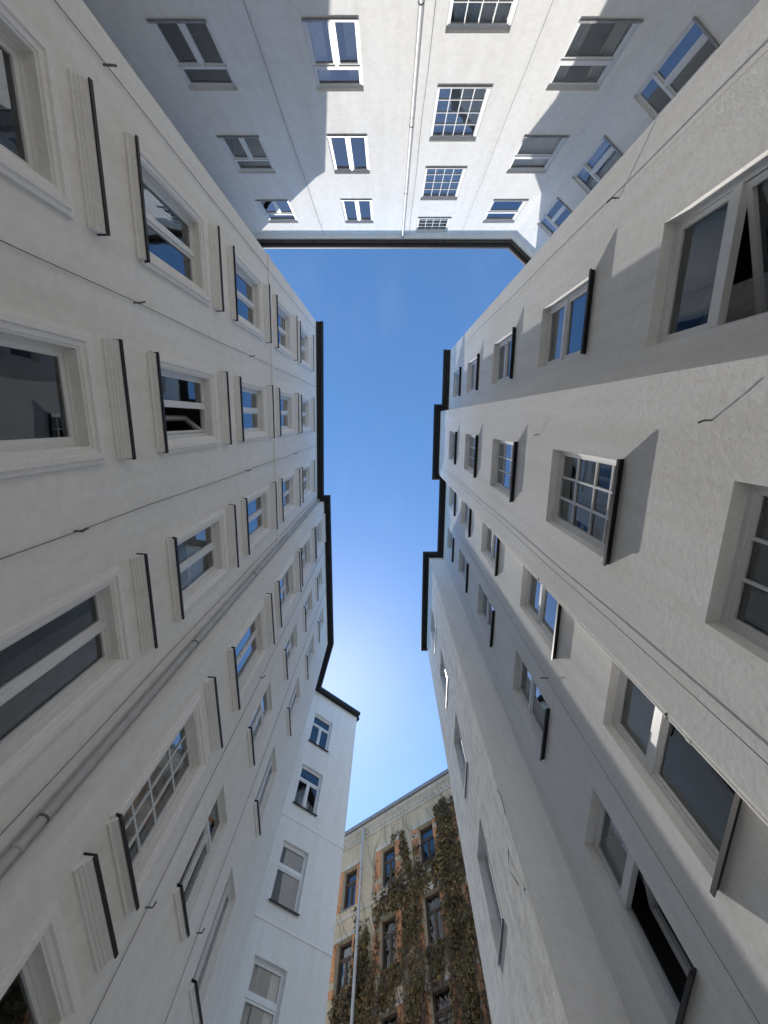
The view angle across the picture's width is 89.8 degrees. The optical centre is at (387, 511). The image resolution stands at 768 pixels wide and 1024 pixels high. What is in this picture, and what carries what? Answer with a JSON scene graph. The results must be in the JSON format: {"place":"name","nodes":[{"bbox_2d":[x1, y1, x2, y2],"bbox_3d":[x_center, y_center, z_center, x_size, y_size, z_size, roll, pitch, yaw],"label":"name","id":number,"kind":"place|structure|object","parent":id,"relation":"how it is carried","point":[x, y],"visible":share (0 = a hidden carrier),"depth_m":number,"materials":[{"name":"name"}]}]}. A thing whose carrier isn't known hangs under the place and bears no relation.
{"place":"outdoors","nodes":[
{"label":"outdoors","id":0,"kind":"place"},
{"bbox_2d":[264,249,523,830],"label":"sky","id":1,"kind":"structure","parent":0,"point":[389,317],"materials":[{"name":"blue"}]},
{"label":"courtyard paving","id":2,"kind":"structure","parent":0,"visible":0},
{"bbox_2d":[0,499,319,876],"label":"downpipe","id":3,"kind":"object","parent":2,"relation":"on","point":[12,853],"visible":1,"depth_m":5.07,"materials":[{"name":"grey metal"}]},
{"bbox_2d":[9,516,303,854],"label":"pipe collars","id":4,"kind":"object","parent":3,"relation":"attached to","point":[21,845],"visible":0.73,"depth_m":3.79,"materials":[{"name":"grey metal"}]},
{"bbox_2d":[225,691,356,1023],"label":"walls","id":5,"kind":"structure","parent":2,"relation":"on","point":[304,967],"depth_m":14.24,"materials":[{"name":"white paint"}]},
{"bbox_2d":[401,0,423,239],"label":"downpipe","id":6,"kind":"object","parent":2,"relation":"on","point":[417,45],"visible":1,"depth_m":9.86,"materials":[{"name":"white metal"}]},
{"bbox_2d":[429,0,767,1023],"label":"walls","id":7,"kind":"structure","parent":2,"relation":"on","point":[633,394],"depth_m":4.73,"materials":[{"name":"white paint"}]},
{"bbox_2d":[421,349,450,650],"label":"eaves","id":8,"kind":"object","parent":7,"relation":"on","point":[438,409],"visible":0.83,"depth_m":20.73,"materials":[{"name":"black metal"}]},
{"bbox_2d":[427,559,567,1023],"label":"worn wall","id":9,"kind":"structure","parent":7,"relation":"attached to","point":[521,985],"depth_m":8.81,"materials":[{"name":"white paint"}]},
{"bbox_2d":[435,628,502,966],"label":"sheet flashings","id":10,"kind":"object","parent":9,"relation":"attached to","point":[464,799],"visible":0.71,"depth_m":11.19,"materials":[{"name":"metal"}]},
{"bbox_2d":[452,268,742,1023],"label":"sheet flashings","id":11,"kind":"object","parent":7,"relation":"attached to","point":[725,845],"visible":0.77,"depth_m":5.77,"materials":[{"name":"black metal"}]},
{"bbox_2d":[433,161,767,1017],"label":"window frames","id":12,"kind":"structure","parent":7,"relation":"attached to","point":[739,197],"depth_m":4.50,"materials":[{"name":"white wood"}]},
{"bbox_2d":[444,365,693,970],"bbox_3d":[3.043,2.151,9.970,1.164,19.780,12.905,0,-77,0],"label":"window glass","id":13,"kind":"object","parent":12,"relation":"in","point":[676,942],"visible":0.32,"depth_m":9.19,"materials":[{"name":"glass"}]},
{"bbox_2d":[442,50,767,1023],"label":"cables","id":14,"kind":"object","parent":7,"relation":"attached to","point":[616,626],"visible":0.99,"depth_m":4.40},
{"bbox_2d":[534,197,712,678],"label":"wall hooks","id":15,"kind":"object","parent":7,"relation":"attached to","point":[701,421],"depth_m":5.16,"materials":[{"name":"grey metal"}]},
{"bbox_2d":[488,179,767,1002],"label":"rooms","id":16,"kind":"object","parent":7,"relation":"attached to","point":[700,786],"visible":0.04,"depth_m":4.86,"materials":[{"name":"black"}]},
{"bbox_2d":[550,272,767,885],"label":"curtains","id":17,"kind":"object","parent":7,"relation":"attached to","point":[638,713],"visible":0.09,"depth_m":5.06,"materials":[{"name":"fabric"}]},
{"bbox_2d":[439,474,767,825],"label":"downpipe","id":18,"kind":"object","parent":2,"relation":"on","point":[736,788],"visible":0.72,"depth_m":3.92,"materials":[{"name":"grey metal"}]},
{"bbox_2d":[441,477,691,744],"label":"pipe collars","id":19,"kind":"object","parent":18,"relation":"attached to","point":[688,738],"visible":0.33,"depth_m":3.50,"materials":[{"name":"white paint"}]},
{"label":"ground","id":20,"kind":"structure","parent":0,"visible":0},
{"bbox_2d":[0,0,327,1023],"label":"walls","id":21,"kind":"structure","parent":20,"relation":"on","point":[38,510],"depth_m":5.57,"materials":[{"name":"white paint"}]},
{"bbox_2d":[0,0,322,1023],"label":"window surrounds","id":22,"kind":"object","parent":21,"relation":"attached to","point":[46,934],"visible":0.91,"depth_m":4.53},
{"bbox_2d":[0,0,324,1023],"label":"cables","id":23,"kind":"object","parent":21,"relation":"attached to","point":[134,510],"visible":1,"depth_m":5.78,"materials":[{"name":"black rubber"}]},
{"bbox_2d":[0,48,328,1023],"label":"rooms","id":24,"kind":"object","parent":21,"relation":"attached to","point":[30,402],"visible":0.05,"depth_m":5.44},
{"bbox_2d":[0,30,330,1023],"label":"window frames","id":25,"kind":"structure","parent":21,"relation":"attached to","point":[10,690],"depth_m":5.96,"materials":[{"name":"white wood"}]},
{"bbox_2d":[259,315,320,806],"bbox_3d":[-3.713,4.406,10.417,0.805,19.385,20.211,0,-77,0],"label":"window glass","id":26,"kind":"object","parent":25,"relation":"in","point":[282,342],"visible":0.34,"depth_m":14.12,"materials":[{"name":"blue glass"}]},
{"bbox_2d":[36,517,305,823],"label":"pipe brackets","id":27,"kind":"object","parent":21,"relation":"attached to","point":[45,815],"visible":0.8,"depth_m":4.07,"materials":[{"name":"grey metal"}]},
{"bbox_2d":[73,63,296,933],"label":"wall hooks","id":28,"kind":"object","parent":21,"relation":"attached to","point":[142,302],"depth_m":5.37,"materials":[{"name":"grey metal"}]},
{"bbox_2d":[67,69,325,971],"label":"window hoods","id":29,"kind":"object","parent":21,"relation":"attached to","point":[90,901],"depth_m":5.10,"materials":[{"name":"white paint"}]},
{"bbox_2d":[123,527,279,1023],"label":"curtains","id":30,"kind":"object","parent":21,"relation":"attached to","point":[194,544],"visible":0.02,"depth_m":6.74,"materials":[{"name":"fabric"}]},
{"bbox_2d":[83,77,328,1023],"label":"sheet flashings","id":31,"kind":"object","parent":21,"relation":"attached to","point":[118,815],"visible":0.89,"depth_m":5.92,"materials":[{"name":"black metal"}]},
{"bbox_2d":[106,132,318,1023],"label":"window sills","id":32,"kind":"structure","parent":21,"relation":"attached to","point":[114,833],"depth_m":6.42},
{"bbox_2d":[254,254,343,956],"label":"string courses","id":33,"kind":"object","parent":21,"relation":"attached to","point":[286,930],"visible":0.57,"depth_m":12.72,"materials":[{"name":"white paint"}]},
{"bbox_2d":[315,321,359,721],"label":"eaves","id":34,"kind":"object","parent":21,"relation":"on","point":[326,500],"visible":0.86,"depth_m":20.50,"materials":[{"name":"black metal"}]},
{"bbox_2d":[350,827,364,1023],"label":"downpipe","id":35,"kind":"object","parent":20,"relation":"on","point":[356,948],"visible":1,"depth_m":18.85,"materials":[{"name":"grey metal"}]},
{"bbox_2d":[325,788,484,1023],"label":"walls","id":36,"kind":"structure","parent":20,"relation":"on","point":[416,816],"depth_m":20.32,"materials":[{"name":"beige paint"}]},
{"bbox_2d":[334,863,436,998],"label":"sheet flashings","id":37,"kind":"object","parent":36,"relation":"attached to","point":[354,904],"visible":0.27,"depth_m":20.36,"materials":[{"name":"metal"}]},
{"bbox_2d":[336,824,450,1023],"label":"window frames","id":38,"kind":"structure","parent":36,"relation":"attached to","point":[445,1011],"depth_m":18.56,"materials":[{"name":"wood"}]},
{"bbox_2d":[338,827,453,1023],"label":"window panes","id":39,"kind":"object","parent":36,"relation":"attached to","point":[442,1000],"visible":0.06,"depth_m":19.29,"materials":[{"name":"glass"}]},
{"bbox_2d":[343,773,450,852],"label":"cornice","id":40,"kind":"structure","parent":36,"relation":"attached to","point":[407,802],"depth_m":23.42,"materials":[{"name":"grey paint"}]},
{"bbox_2d":[344,782,447,847],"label":"cornice brackets","id":41,"kind":"object","parent":40,"relation":"attached to","point":[379,825],"visible":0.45,"depth_m":23.39,"materials":[{"name":"white stone"}]},
{"bbox_2d":[335,849,461,925],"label":"string courses","id":42,"kind":"object","parent":36,"relation":"attached to","point":[366,906],"visible":0.11,"depth_m":20.14,"materials":[{"name":"grey paint"}]},
{"bbox_2d":[333,807,479,1019],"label":"window lintels","id":43,"kind":"structure","parent":36,"relation":"attached to","point":[355,863],"depth_m":19.57,"materials":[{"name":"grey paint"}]},
{"bbox_2d":[327,793,490,1023],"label":"ivy","id":44,"kind":"object","parent":36,"relation":"attached to","point":[446,837],"visible":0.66,"depth_m":17.12,"materials":[{"name":"green plant"}]},
{"bbox_2d":[327,808,491,1023],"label":"brick window jambs","id":45,"kind":"object","parent":36,"relation":"attached to","point":[377,888],"visible":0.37,"depth_m":18.47,"materials":[{"name":"orange brick"}]},
{"bbox_2d":[416,837,453,1023],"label":"window railing","id":46,"kind":"object","parent":36,"relation":"attached to","point":[447,1019],"depth_m":20.20,"materials":[{"name":"black metal"}]},
{"bbox_2d":[83,0,759,253],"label":"walls","id":47,"kind":"structure","parent":20,"relation":"on","point":[611,108],"depth_m":10.09,"materials":[{"name":"white paint"}]},
{"bbox_2d":[256,239,530,261],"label":"eaves","id":48,"kind":"object","parent":47,"relation":"on","point":[520,251],"visible":0.35,"depth_m":17.72,"materials":[{"name":"metal"}]},
{"bbox_2d":[253,234,534,257],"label":"cornice","id":49,"kind":"structure","parent":47,"relation":"attached to","point":[515,239],"depth_m":17.50,"materials":[{"name":"white paint"}]},
{"bbox_2d":[243,0,552,233],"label":"cables","id":50,"kind":"object","parent":47,"relation":"attached to","point":[423,103],"visible":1,"depth_m":9.86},
{"bbox_2d":[147,16,719,218],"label":"sheet flashings","id":51,"kind":"object","parent":47,"relation":"attached to","point":[705,32],"visible":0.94,"depth_m":8.12,"materials":[{"name":"metal"}]},
{"bbox_2d":[151,0,716,235],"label":"window frames","id":52,"kind":"structure","parent":47,"relation":"attached to","point":[656,75],"depth_m":9.71,"materials":[{"name":"white wood"}]},
{"bbox_2d":[308,3,631,232],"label":"curtains","id":53,"kind":"object","parent":47,"relation":"attached to","point":[609,47],"visible":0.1,"depth_m":10.14,"materials":[{"name":"fabric"}]},
{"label":"outer walls","id":54,"kind":"object","parent":20,"relation":"on","visible":0},
{"bbox_2d":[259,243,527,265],"bbox_3d":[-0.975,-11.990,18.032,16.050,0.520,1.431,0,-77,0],"label":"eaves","id":55,"kind":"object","parent":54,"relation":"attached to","point":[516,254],"visible":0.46,"depth_m":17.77,"materials":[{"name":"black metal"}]},
{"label":"outer walls","id":56,"kind":"object","parent":20,"relation":"on","visible":0},
{"bbox_2d":[345,768,448,835],"bbox_3d":[-0.218,18.668,23.989,18.000,0.380,0.580,-37,-79,8],"label":"gutter","id":57,"kind":"object","parent":56,"relation":"attached to","point":[398,801],"visible":0.12,"depth_m":23.66,"materials":[{"name":"metal"}]}
]}

